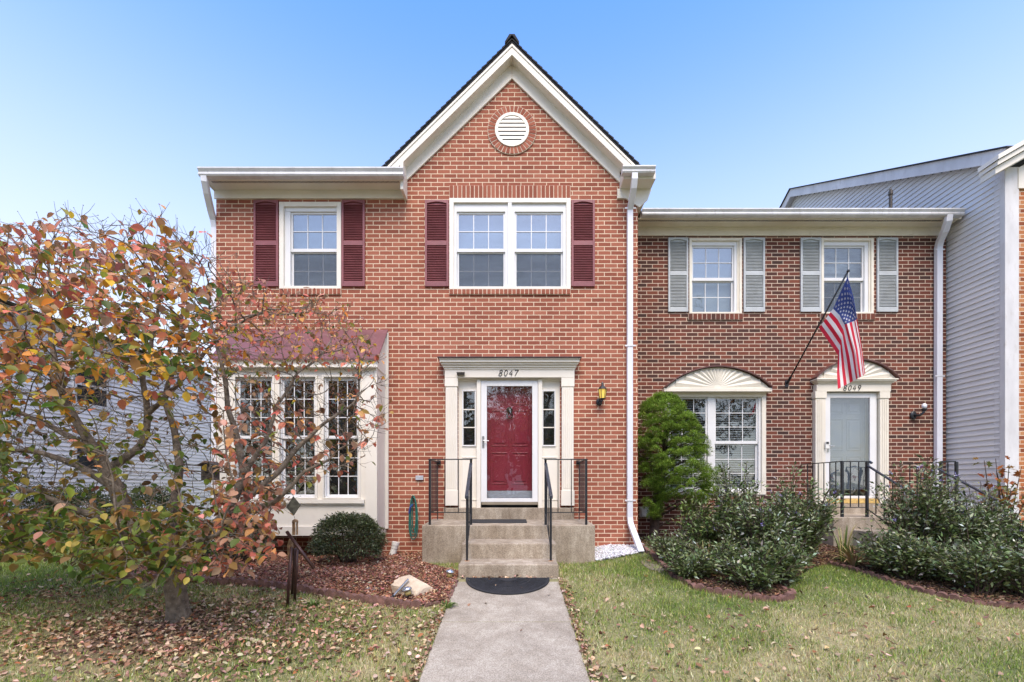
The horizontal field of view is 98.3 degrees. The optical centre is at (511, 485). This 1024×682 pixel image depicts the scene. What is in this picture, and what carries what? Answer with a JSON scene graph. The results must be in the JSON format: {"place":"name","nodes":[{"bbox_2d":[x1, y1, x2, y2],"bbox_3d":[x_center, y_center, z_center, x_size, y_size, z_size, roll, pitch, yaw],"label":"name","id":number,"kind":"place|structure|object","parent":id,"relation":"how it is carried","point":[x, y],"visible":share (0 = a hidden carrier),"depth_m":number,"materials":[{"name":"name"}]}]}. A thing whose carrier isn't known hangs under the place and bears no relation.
{"place":"outdoors","nodes":[
{"label":"outdoors","id":0,"kind":"place"},
{"bbox_2d":[419,578,589,681],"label":"front walk","id":1,"kind":"structure","parent":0,"point":[478,639],"depth_m":3.63,"materials":[{"name":"concrete"}]},
{"bbox_2d":[461,574,552,630],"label":"fallen leaves","id":2,"kind":"object","parent":1,"relation":"on","point":[499,577],"visible":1,"depth_m":5.20,"materials":[{"name":"brown plant"}]},
{"bbox_2d":[466,577,549,594],"bbox_3d":[-0.050,1.113,4.935,0.980,0.076,0.529,0,0,0],"label":"doormat","id":3,"kind":"object","parent":1,"relation":"on","point":[513,586],"visible":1,"depth_m":4.96,"materials":[{"name":"black rubber"}]},
{"bbox_2d":[406,577,611,681],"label":"fallen leaves","id":4,"kind":"object","parent":1,"relation":"on","point":[579,636],"visible":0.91,"depth_m":3.63,"materials":[{"name":"brown plant"}]},
{"bbox_2d":[0,519,1023,681],"bbox_3d":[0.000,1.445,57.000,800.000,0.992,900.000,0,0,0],"label":"lawn","id":5,"kind":"structure","parent":0,"point":[605,669],"depth_m":3.71,"materials":[{"name":"green plant"}]},
{"bbox_2d":[7,477,72,537],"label":"dark shrub","id":6,"kind":"object","parent":5,"relation":"on","point":[31,501],"visible":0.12,"depth_m":8.85,"materials":[{"name":"green plant"}]},
{"bbox_2d":[27,484,111,530],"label":"dark shrub","id":7,"kind":"object","parent":5,"relation":"on","point":[90,497],"visible":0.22,"depth_m":9.24,"materials":[{"name":"green plant"}]},
{"bbox_2d":[0,299,210,541],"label":"white siding house","id":8,"kind":"structure","parent":5,"relation":"on","point":[186,409],"depth_m":10.96,"materials":[{"name":"grey"}]},
{"bbox_2d":[72,436,109,471],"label":"window","id":9,"kind":"structure","parent":8,"relation":"in","point":[84,458],"depth_m":10.12,"materials":[{"name":"white plastic"}]},
{"bbox_2d":[72,360,109,410],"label":"window","id":10,"kind":"structure","parent":8,"relation":"in","point":[79,385],"depth_m":10.36,"materials":[{"name":"white plastic"}]},
{"bbox_2d":[105,483,191,535],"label":"dark shrub","id":11,"kind":"object","parent":5,"relation":"on","point":[157,497],"visible":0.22,"depth_m":9.47,"materials":[{"name":"green plant"}]},
{"bbox_2d":[0,198,394,623],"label":"dogwood tree","id":12,"kind":"object","parent":5,"relation":"on","point":[168,554],"visible":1,"depth_m":3.69,"materials":[{"name":"multicoloured plant"}]},
{"bbox_2d":[197,424,223,479],"bbox_3d":[-3.203,-0.360,4.700,0.180,0.600,0.180,0,0,0],"label":"birdhouse","id":13,"kind":"object","parent":12,"relation":"hanging from","point":[216,476],"visible":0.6,"depth_m":4.66,"materials":[{"name":"wood"}]},
{"bbox_2d":[286,442,299,534],"bbox_3d":[-2.075,0.026,4.200,0.136,0.881,0.056,0,0,0],"label":"wind chime","id":14,"kind":"object","parent":12,"relation":"hanging from","point":[292,506],"visible":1,"depth_m":4.19,"materials":[{"name":"brown metal"}]},
{"bbox_2d":[0,573,447,681],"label":"fallen leaves","id":15,"kind":"object","parent":5,"relation":"on","point":[185,662],"visible":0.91,"depth_m":3.73,"materials":[{"name":"brown plant"}]},
{"bbox_2d":[234,577,244,585],"bbox_3d":[-3.049,1.105,4.961,0.104,0.150,0.056,-3,-4,9],"label":"edging stone","id":16,"kind":"object","parent":5,"relation":"on","point":[239,580],"visible":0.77,"depth_m":4.94,"materials":[{"name":"brown stone"}]},
{"bbox_2d":[249,579,257,587],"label":"edging stone","id":17,"kind":"object","parent":5,"relation":"on","point":[252,583],"visible":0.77,"depth_m":4.90,"materials":[{"name":"brown stone"}]},
{"bbox_2d":[257,579,267,587],"bbox_3d":[-2.774,1.112,4.920,0.103,0.149,0.056,3,-5,14],"label":"edging stone","id":18,"kind":"object","parent":5,"relation":"on","point":[262,582],"visible":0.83,"depth_m":4.90,"materials":[{"name":"brown stone"}]},
{"bbox_2d":[89,551,457,605],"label":"bark mulch","id":19,"kind":"object","parent":5,"relation":"on","point":[379,569],"visible":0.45,"depth_m":5.33,"materials":[{"name":"brown wood"}]},
{"bbox_2d":[196,516,275,560],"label":"boxwood shrub","id":20,"kind":"object","parent":19,"relation":"on","point":[208,552],"visible":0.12,"depth_m":6.10,"materials":[{"name":"green plant"}]},
{"bbox_2d":[93,551,453,599],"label":"fallen leaves","id":21,"kind":"object","parent":19,"relation":"on","point":[376,588],"visible":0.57,"depth_m":5.55,"materials":[{"name":"brown plant"}]},
{"bbox_2d":[306,510,388,562],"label":"boxwood shrub","id":22,"kind":"object","parent":19,"relation":"on","point":[338,522],"visible":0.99,"depth_m":5.90,"materials":[{"name":"green plant"}]},
{"bbox_2d":[389,541,399,554],"bbox_3d":[-1.813,0.978,6.815,0.163,0.252,0.115,0,0,-11],"label":"cleanout pipe","id":23,"kind":"object","parent":19,"relation":"on","point":[394,547],"visible":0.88,"depth_m":6.77,"materials":[{"name":"white plastic"}]},
{"bbox_2d":[402,586,411,598],"bbox_3d":[-1.074,1.100,4.520,0.105,0.150,0.107,0,0,0],"label":"solar light","id":24,"kind":"object","parent":19,"relation":"on","point":[406,590],"visible":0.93,"depth_m":4.49,"materials":[{"name":"silver metal"}]},
{"bbox_2d":[391,575,432,596],"bbox_3d":[-1.053,1.107,4.715,0.335,0.308,0.342,0,0,33],"label":"rock","id":25,"kind":"object","parent":19,"relation":"on","point":[418,586],"visible":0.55,"depth_m":4.64,"materials":[{"name":"beige stone"}]},
{"bbox_2d":[391,579,408,596],"bbox_3d":[-1.157,1.062,4.560,0.211,0.194,0.032,0,0,-38],"label":"solar light","id":26,"kind":"object","parent":25,"relation":"on","point":[400,587],"visible":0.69,"depth_m":4.55,"materials":[{"name":"silver metal"}]},
{"bbox_2d":[446,569,454,576],"bbox_3d":[-0.721,1.044,5.160,0.109,0.150,0.107,0,0,0],"label":"solar light","id":27,"kind":"object","parent":19,"relation":"on","point":[449,572],"visible":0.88,"depth_m":5.13,"materials":[{"name":"silver metal"}]},
{"bbox_2d":[285,531,315,606],"bbox_3d":[-2.150,0.824,4.395,0.498,0.765,0.172,0,0,39],"label":"tube ornament","id":28,"kind":"object","parent":5,"relation":"on","point":[293,553],"visible":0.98,"depth_m":4.40,"materials":[{"name":"brown metal"}]},
{"bbox_2d":[297,584,307,592],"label":"edging stone","id":29,"kind":"object","parent":5,"relation":"on","point":[301,587],"visible":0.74,"depth_m":4.74,"materials":[{"name":"brown stone"}]},
{"bbox_2d":[304,585,314,594],"bbox_3d":[-2.164,1.141,4.729,0.095,0.138,0.056,1,3,23],"label":"edging stone","id":30,"kind":"object","parent":5,"relation":"on","point":[307,589],"visible":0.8,"depth_m":4.71,"materials":[{"name":"brown stone"}]},
{"bbox_2d":[303,598,322,606],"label":"weed tuft","id":31,"kind":"object","parent":5,"relation":"on","point":[314,604],"visible":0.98,"depth_m":4.37,"materials":[{"name":"green plant"}]},
{"bbox_2d":[325,589,335,597],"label":"edging stone","id":32,"kind":"object","parent":5,"relation":"on","point":[328,592],"visible":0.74,"depth_m":4.62,"materials":[{"name":"brown stone"}]},
{"bbox_2d":[340,591,349,600],"bbox_3d":[-1.729,1.170,4.581,0.098,0.142,0.056,0,0,21],"label":"edging stone","id":33,"kind":"object","parent":5,"relation":"on","point":[344,595],"visible":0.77,"depth_m":4.56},
{"bbox_2d":[354,593,363,601],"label":"edging stone","id":34,"kind":"object","parent":5,"relation":"on","point":[358,597],"visible":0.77,"depth_m":4.50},
{"bbox_2d":[362,594,371,602],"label":"edging stone","id":35,"kind":"object","parent":5,"relation":"on","point":[366,598],"visible":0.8,"depth_m":4.46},
{"bbox_2d":[369,595,379,603],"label":"edging stone","id":36,"kind":"object","parent":5,"relation":"on","point":[372,599],"visible":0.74,"depth_m":4.44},
{"bbox_2d":[376,596,386,605],"bbox_3d":[-1.297,1.179,4.423,0.102,0.149,0.056,0,-5,21],"label":"edging stone","id":37,"kind":"object","parent":5,"relation":"on","point":[380,600],"visible":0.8,"depth_m":4.40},
{"bbox_2d":[384,597,395,606],"bbox_3d":[-1.210,1.181,4.392,0.100,0.146,0.056,4,2,16],"label":"edging stone","id":38,"kind":"object","parent":5,"relation":"on","point":[389,601],"visible":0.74,"depth_m":4.37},
{"bbox_2d":[393,599,403,607],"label":"edging stone","id":39,"kind":"object","parent":5,"relation":"on","point":[399,601],"visible":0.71,"depth_m":4.34,"materials":[{"name":"brown stone"}]},
{"bbox_2d":[401,600,411,608],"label":"edging stone","id":40,"kind":"object","parent":5,"relation":"on","point":[405,603],"visible":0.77,"depth_m":4.31,"materials":[{"name":"brown stone"}]},
{"bbox_2d":[411,599,420,607],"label":"edging stone","id":41,"kind":"object","parent":5,"relation":"on","point":[416,603],"visible":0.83,"depth_m":4.31,"materials":[{"name":"brown stone"}]},
{"bbox_2d":[197,34,655,553],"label":"brick townhouse","id":42,"kind":"structure","parent":5,"relation":"on","point":[469,249],"depth_m":7.00,"materials":[{"name":"red brick"}]},
{"bbox_2d":[233,375,274,498],"bbox_3d":[-3.810,-0.722,6.660,0.607,1.826,0.280,0,0,0],"label":"window","id":43,"kind":"structure","parent":42,"relation":"in","point":[252,388],"depth_m":6.79,"materials":[{"name":"white glass"}]},
{"bbox_2d":[277,375,317,498],"bbox_3d":[-3.164,-0.722,6.660,0.586,1.826,0.280,0,0,0],"label":"window","id":44,"kind":"structure","parent":42,"relation":"in","point":[312,492],"depth_m":6.79,"materials":[{"name":"white glass"}]},
{"bbox_2d":[211,330,388,535],"bbox_3d":[-3.185,-0.865,6.725,2.470,3.207,0.550,0,0,0],"label":"bay window","id":45,"kind":"structure","parent":42,"relation":"in","point":[374,501],"depth_m":6.54,"materials":[{"name":"white wood"}]},
{"bbox_2d":[279,202,341,288],"bbox_3d":[-3.185,-3.796,7.074,0.977,1.368,0.192,0,0,0],"label":"window","id":46,"kind":"structure","parent":42,"relation":"in","point":[309,232],"depth_m":7.07,"materials":[{"name":"white plastic"}]},
{"bbox_2d":[322,375,360,498],"bbox_3d":[-2.519,-0.722,6.660,0.572,1.826,0.280,0,0,0],"label":"window","id":47,"kind":"structure","parent":42,"relation":"in","point":[347,486],"depth_m":6.79,"materials":[{"name":"white glass"}]},
{"bbox_2d":[408,495,417,539],"bbox_3d":[-1.547,0.496,6.947,0.154,0.700,0.102,0,0,0],"label":"garden hose","id":48,"kind":"object","parent":42,"relation":"attached to","point":[416,514],"visible":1,"depth_m":6.93,"materials":[{"name":"green rubber"}]},
{"bbox_2d":[481,381,537,501],"bbox_3d":[-0.040,-0.700,6.956,0.896,1.910,0.088,0,0,0],"label":"storm door","id":49,"kind":"structure","parent":42,"relation":"in","point":[534,384],"depth_m":6.96,"materials":[{"name":"white metal"}]},
{"bbox_2d":[487,386,531,489],"bbox_3d":[-0.039,-0.772,7.091,0.775,1.695,0.098,0,0,0],"label":"door","id":50,"kind":"structure","parent":42,"relation":"in","point":[509,408],"depth_m":7.10,"materials":[{"name":"red paint"}]},
{"bbox_2d":[449,198,570,288],"bbox_3d":[-0.031,-3.821,7.074,1.918,1.437,0.192,0,0,0],"label":"window","id":51,"kind":"structure","parent":42,"relation":"in","point":[495,243],"depth_m":7.07,"materials":[{"name":"white plastic"}]},
{"bbox_2d":[596,382,606,405],"bbox_3d":[1.391,-1.437,6.897,0.138,0.355,0.217,0,0,-28],"label":"wall lantern","id":52,"kind":"object","parent":42,"relation":"attached to","point":[602,390],"depth_m":6.85,"materials":[{"name":"black metal"}]},
{"bbox_2d":[438,599,458,608],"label":"weed tuft","id":53,"kind":"object","parent":5,"relation":"on","point":[451,604],"visible":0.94,"depth_m":4.34,"materials":[{"name":"green plant"}]},
{"bbox_2d":[422,507,594,577],"bbox_3d":[-0.049,0.818,6.140,2.411,0.945,1.820,0,0,0],"label":"concrete porch","id":54,"kind":"object","parent":5,"relation":"on","point":[510,550],"visible":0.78,"depth_m":6.16,"materials":[{"name":"beige concrete"}]},
{"bbox_2d":[428,459,472,560],"bbox_3d":[-0.855,0.268,6.207,0.516,1.335,1.658,0,0,-37],"label":"porch railing","id":55,"kind":"object","parent":54,"relation":"on","point":[468,496],"visible":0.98,"depth_m":6.21,"materials":[{"name":"black metal"}]},
{"bbox_2d":[472,519,526,522],"bbox_3d":[-0.210,0.529,6.625,0.860,0.024,0.450,0,0,0],"label":"doormat","id":56,"kind":"object","parent":54,"relation":"on","point":[499,520],"visible":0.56,"depth_m":6.54,"materials":[{"name":"black rubber"}]},
{"bbox_2d":[544,459,587,560],"bbox_3d":[0.752,0.268,6.213,0.519,1.335,1.649,0,0,35],"label":"porch railing","id":57,"kind":"object","parent":54,"relation":"on","point":[582,464],"visible":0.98,"depth_m":6.21,"materials":[{"name":"black metal"}]},
{"bbox_2d":[641,558,663,571],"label":"bare soil","id":58,"kind":"structure","parent":5,"relation":"on","point":[649,562],"depth_m":5.75,"materials":[{"name":"beige soil"}]},
{"bbox_2d":[694,583,704,590],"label":"edging stone","id":59,"kind":"object","parent":5,"relation":"on","point":[700,586],"visible":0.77,"depth_m":4.82,"materials":[{"name":"brown stone"}]},
{"bbox_2d":[713,587,722,594],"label":"edging stone","id":60,"kind":"object","parent":5,"relation":"on","point":[718,590],"visible":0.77,"depth_m":4.70,"materials":[{"name":"brown stone"}]},
{"bbox_2d":[722,589,732,596],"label":"edging stone","id":61,"kind":"object","parent":5,"relation":"on","point":[727,591],"visible":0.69,"depth_m":4.66,"materials":[{"name":"brown stone"}]},
{"bbox_2d":[752,593,763,600],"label":"edging stone","id":62,"kind":"object","parent":5,"relation":"on","point":[756,596],"visible":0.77,"depth_m":4.53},
{"bbox_2d":[784,592,794,599],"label":"edging stone","id":63,"kind":"object","parent":5,"relation":"on","point":[791,596],"visible":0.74,"depth_m":4.56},
{"bbox_2d":[571,560,1017,681],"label":"fallen leaves","id":64,"kind":"object","parent":5,"relation":"on","point":[671,645],"visible":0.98,"depth_m":3.60,"materials":[{"name":"brown plant"}]},
{"bbox_2d":[638,189,965,537],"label":"dark brick townhouse","id":65,"kind":"structure","parent":5,"relation":"on","point":[733,303],"depth_m":7.91,"materials":[{"name":"red brick"}]},
{"bbox_2d":[639,507,647,516],"bbox_3d":[2.367,0.469,7.860,0.181,0.181,0.098,0,0,0],"label":"vent hood","id":66,"kind":"object","parent":65,"relation":"attached to","point":[642,512],"visible":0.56,"depth_m":7.86,"materials":[{"name":"grey plastic"}]},
{"bbox_2d":[664,393,765,494],"bbox_3d":[3.627,-0.749,8.004,1.808,1.824,0.232,0,0,0],"label":"window","id":67,"kind":"structure","parent":65,"relation":"in","point":[735,423],"depth_m":8.05,"materials":[{"name":"white glass"}]},
{"bbox_2d":[689,238,741,312],"bbox_3d":[3.633,-3.744,7.984,0.938,1.348,0.192,0,0,0],"label":"window","id":68,"kind":"structure","parent":65,"relation":"in","point":[715,264],"depth_m":8.07,"materials":[{"name":"white plastic"}]},
{"bbox_2d":[785,269,864,388],"bbox_3d":[5.127,-2.318,7.189,0.498,1.712,1.440,0,0,0],"label":"flag","id":69,"kind":"object","parent":65,"relation":"attached to","point":[839,328],"visible":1,"depth_m":6.78,"materials":[{"name":"multicoloured"},{"name":"white and blue fabric"},{"name":"black metal pole"}]},
{"bbox_2d":[821,238,873,312],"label":"window","id":70,"kind":"structure","parent":65,"relation":"in","point":[838,255],"depth_m":7.97,"materials":[{"name":"white plastic"}]},
{"bbox_2d":[830,398,865,488],"bbox_3d":[6.018,-0.774,8.025,0.766,1.683,0.050,0,0,0],"label":"door","id":71,"kind":"structure","parent":65,"relation":"in","point":[847,415],"depth_m":8.01,"materials":[{"name":"grey paint"}]},
{"bbox_2d":[826,393,876,497],"bbox_3d":[6.027,-0.715,7.866,0.930,1.881,0.088,0,0,0],"label":"storm door","id":72,"kind":"structure","parent":65,"relation":"in","point":[872,397],"depth_m":7.87,"materials":[{"name":"white metal"}]},
{"bbox_2d":[910,403,927,419],"bbox_3d":[7.203,-1.314,7.831,0.101,0.271,0.233,0,0,-40],"label":"wall light","id":73,"kind":"object","parent":65,"relation":"attached to","point":[913,415],"visible":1,"depth_m":7.79,"materials":[{"name":"black metal"}]},
{"bbox_2d":[640,537,1023,604],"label":"garden mulch","id":74,"kind":"object","parent":5,"relation":"on","point":[1006,596],"visible":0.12,"depth_m":4.95,"materials":[{"name":"brown wood"}]},
{"bbox_2d":[642,520,706,560],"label":"silvery plant","id":75,"kind":"object","parent":74,"relation":"on","point":[674,541],"visible":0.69,"depth_m":5.87,"materials":[{"name":"green plant"}]},
{"bbox_2d":[638,391,725,540],"bbox_3d":[2.730,-0.280,7.204,1.677,2.604,1.279,0,0,0],"label":"dwarf spruce","id":76,"kind":"object","parent":74,"relation":"on","point":[661,480],"visible":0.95,"depth_m":7.02,"materials":[{"name":"green plant"}]},
{"bbox_2d":[657,544,724,579],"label":"silvery plant","id":77,"kind":"object","parent":74,"relation":"on","point":[699,565],"visible":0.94,"depth_m":5.09,"materials":[{"name":"green plant"}]},
{"bbox_2d":[667,487,739,553],"bbox_3d":[2.678,0.534,6.088,0.931,1.027,0.810,0,0,-24],"label":"leafy shrub","id":78,"kind":"object","parent":74,"relation":"on","point":[698,529],"visible":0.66,"depth_m":6.00,"materials":[{"name":"green plant"}]},
{"bbox_2d":[682,531,756,574],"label":"silvery plant","id":79,"kind":"object","parent":74,"relation":"on","point":[727,549],"visible":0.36,"depth_m":5.27,"materials":[{"name":"green plant"}]},
{"bbox_2d":[705,462,767,539],"bbox_3d":[3.236,0.338,6.370,0.880,1.389,0.658,0,0,0],"label":"silvery shrub","id":80,"kind":"object","parent":74,"relation":"on","point":[725,487],"visible":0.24,"depth_m":6.32,"materials":[{"name":"green plant"}]},
{"bbox_2d":[708,537,801,590],"bbox_3d":[2.659,0.862,4.837,0.907,0.600,0.742,0,0,0],"label":"silvery plant","id":81,"kind":"object","parent":74,"relation":"on","point":[749,574],"visible":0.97,"depth_m":4.79,"materials":[{"name":"green plant"}]},
{"bbox_2d":[706,482,819,561],"bbox_3d":[3.236,0.505,5.756,1.360,1.130,1.097,0,0,0],"label":"silvery shrub","id":82,"kind":"object","parent":74,"relation":"on","point":[759,524],"visible":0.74,"depth_m":5.61,"materials":[{"name":"green plant"}]},
{"bbox_2d":[744,524,819,586],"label":"silvery plant","id":83,"kind":"object","parent":74,"relation":"on","point":[792,561],"visible":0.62,"depth_m":4.91,"materials":[{"name":"green plant"}]},
{"bbox_2d":[758,461,848,561],"bbox_3d":[3.781,0.368,5.892,1.152,1.405,0.904,0,0,0],"label":"silvery shrub","id":84,"kind":"object","parent":74,"relation":"on","point":[821,514],"visible":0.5,"depth_m":5.75,"materials":[{"name":"green plant"}]},
{"bbox_2d":[819,543,867,565],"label":"daylily clump","id":85,"kind":"object","parent":74,"relation":"on","point":[850,558],"visible":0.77,"depth_m":5.67,"materials":[{"name":"green plant"}]},
{"bbox_2d":[826,523,860,562],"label":"iris clump","id":86,"kind":"object","parent":74,"relation":"on","point":[845,543],"visible":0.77,"depth_m":5.91,"materials":[{"name":"green plant"}]},
{"bbox_2d":[851,516,920,573],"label":"silvery plant","id":87,"kind":"object","parent":74,"relation":"on","point":[885,542],"visible":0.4,"depth_m":5.39,"materials":[{"name":"green plant"}]},
{"bbox_2d":[858,529,952,580],"bbox_3d":[4.618,0.814,5.161,0.886,0.634,0.772,0,0,0],"label":"silvery plant","id":88,"kind":"object","parent":74,"relation":"on","point":[915,572],"visible":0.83,"depth_m":5.07,"materials":[{"name":"green plant"}]},
{"bbox_2d":[863,454,973,547],"bbox_3d":[5.225,0.323,5.754,1.268,1.499,1.018,0,0,0],"label":"silvery shrub","id":89,"kind":"object","parent":74,"relation":"on","point":[928,504],"visible":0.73,"depth_m":5.62,"materials":[{"name":"green plant"}]},
{"bbox_2d":[885,532,981,581],"bbox_3d":[4.928,0.831,5.153,1.100,0.598,0.879,0,0,0],"label":"silvery plant","id":90,"kind":"object","parent":74,"relation":"on","point":[936,578],"visible":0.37,"depth_m":5.04,"materials":[{"name":"green plant"}]},
{"bbox_2d":[912,479,1023,567],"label":"silvery shrub","id":91,"kind":"object","parent":74,"relation":"on","point":[979,512],"visible":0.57,"depth_m":5.45,"materials":[{"name":"green plant"}]},
{"bbox_2d":[916,513,1023,595],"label":"silvery plant","id":92,"kind":"object","parent":74,"relation":"on","point":[973,575],"visible":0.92,"depth_m":4.66,"materials":[{"name":"green plant"}]},
{"bbox_2d":[955,526,1023,598],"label":"silvery plant","id":93,"kind":"object","parent":74,"relation":"on","point":[1019,586],"visible":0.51,"depth_m":4.61,"materials":[{"name":"green plant"}]},
{"bbox_2d":[815,503,949,547],"bbox_3d":[6.025,0.803,7.030,2.050,0.974,1.860,0,0,0],"label":"concrete porch","id":94,"kind":"object","parent":5,"relation":"on","point":[851,518],"visible":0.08,"depth_m":6.88,"materials":[{"name":"beige concrete"}]},
{"bbox_2d":[801,461,996,526],"bbox_3d":[6.064,0.298,6.948,1.828,1.383,1.905,0,0,0],"label":"porch railing","id":95,"kind":"object","parent":94,"relation":"on","point":[867,467],"visible":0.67,"depth_m":6.92,"materials":[{"name":"black metal"}]},
{"bbox_2d":[779,140,1023,524],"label":"siding townhouse","id":96,"kind":"structure","parent":5,"relation":"on","point":[985,327],"depth_m":7.41,"materials":[{"name":"grey plastic"}]},
{"bbox_2d":[912,586,924,592],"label":"edging stone","id":97,"kind":"object","parent":5,"relation":"on","point":[920,589],"visible":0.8,"depth_m":4.78,"materials":[{"name":"brown stone"}]},
{"bbox_2d":[935,591,947,597],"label":"edging stone","id":98,"kind":"object","parent":5,"relation":"on","point":[942,594],"visible":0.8,"depth_m":4.64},
{"bbox_2d":[947,593,960,600],"bbox_3d":[4.576,1.191,4.581,0.056,0.144,0.099,-8,1,-40],"label":"edging stone","id":99,"kind":"object","parent":5,"relation":"on","point":[952,596],"visible":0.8,"depth_m":4.56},
{"bbox_2d":[960,597,972,603],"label":"edging stone","id":100,"kind":"object","parent":5,"relation":"on","point":[967,599],"visible":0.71,"depth_m":4.49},
{"bbox_2d":[960,506,1023,567],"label":"silvery shrub","id":101,"kind":"object","parent":5,"relation":"on","point":[1015,535],"visible":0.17,"depth_m":5.33,"materials":[{"name":"green plant"}]},
{"bbox_2d":[963,481,1022,519],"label":"yellowing shrub","id":102,"kind":"object","parent":5,"relation":"on","point":[984,498],"visible":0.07,"depth_m":6.54,"materials":[{"name":"green plant"}]},
{"bbox_2d":[972,456,1023,525],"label":"young oak","id":103,"kind":"object","parent":5,"relation":"on","point":[1005,480],"visible":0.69,"depth_m":6.29,"materials":[{"name":"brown plant"}]},
{"bbox_2d":[998,601,1011,607],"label":"edging stone","id":104,"kind":"object","parent":5,"relation":"on","point":[1003,604],"visible":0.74,"depth_m":4.36,"materials":[{"name":"brown stone"}]},
{"bbox_2d":[1011,603,1023,609],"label":"edging stone","id":105,"kind":"object","parent":5,"relation":"on","point":[1019,606],"visible":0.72,"depth_m":4.33,"materials":[{"name":"brown stone"}]},
{"bbox_2d":[0,0,1023,374],"label":"sky","id":106,"kind":"structure","parent":0,"point":[106,105],"materials":[{"name":"blue"}]},
{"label":"gravel base","id":107,"kind":"structure","parent":0,"visible":0},
{"bbox_2d":[595,544,641,560],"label":"white gravel","id":108,"kind":"structure","parent":107,"relation":"on","point":[609,551],"depth_m":6.55,"materials":[{"name":"white gravel"}]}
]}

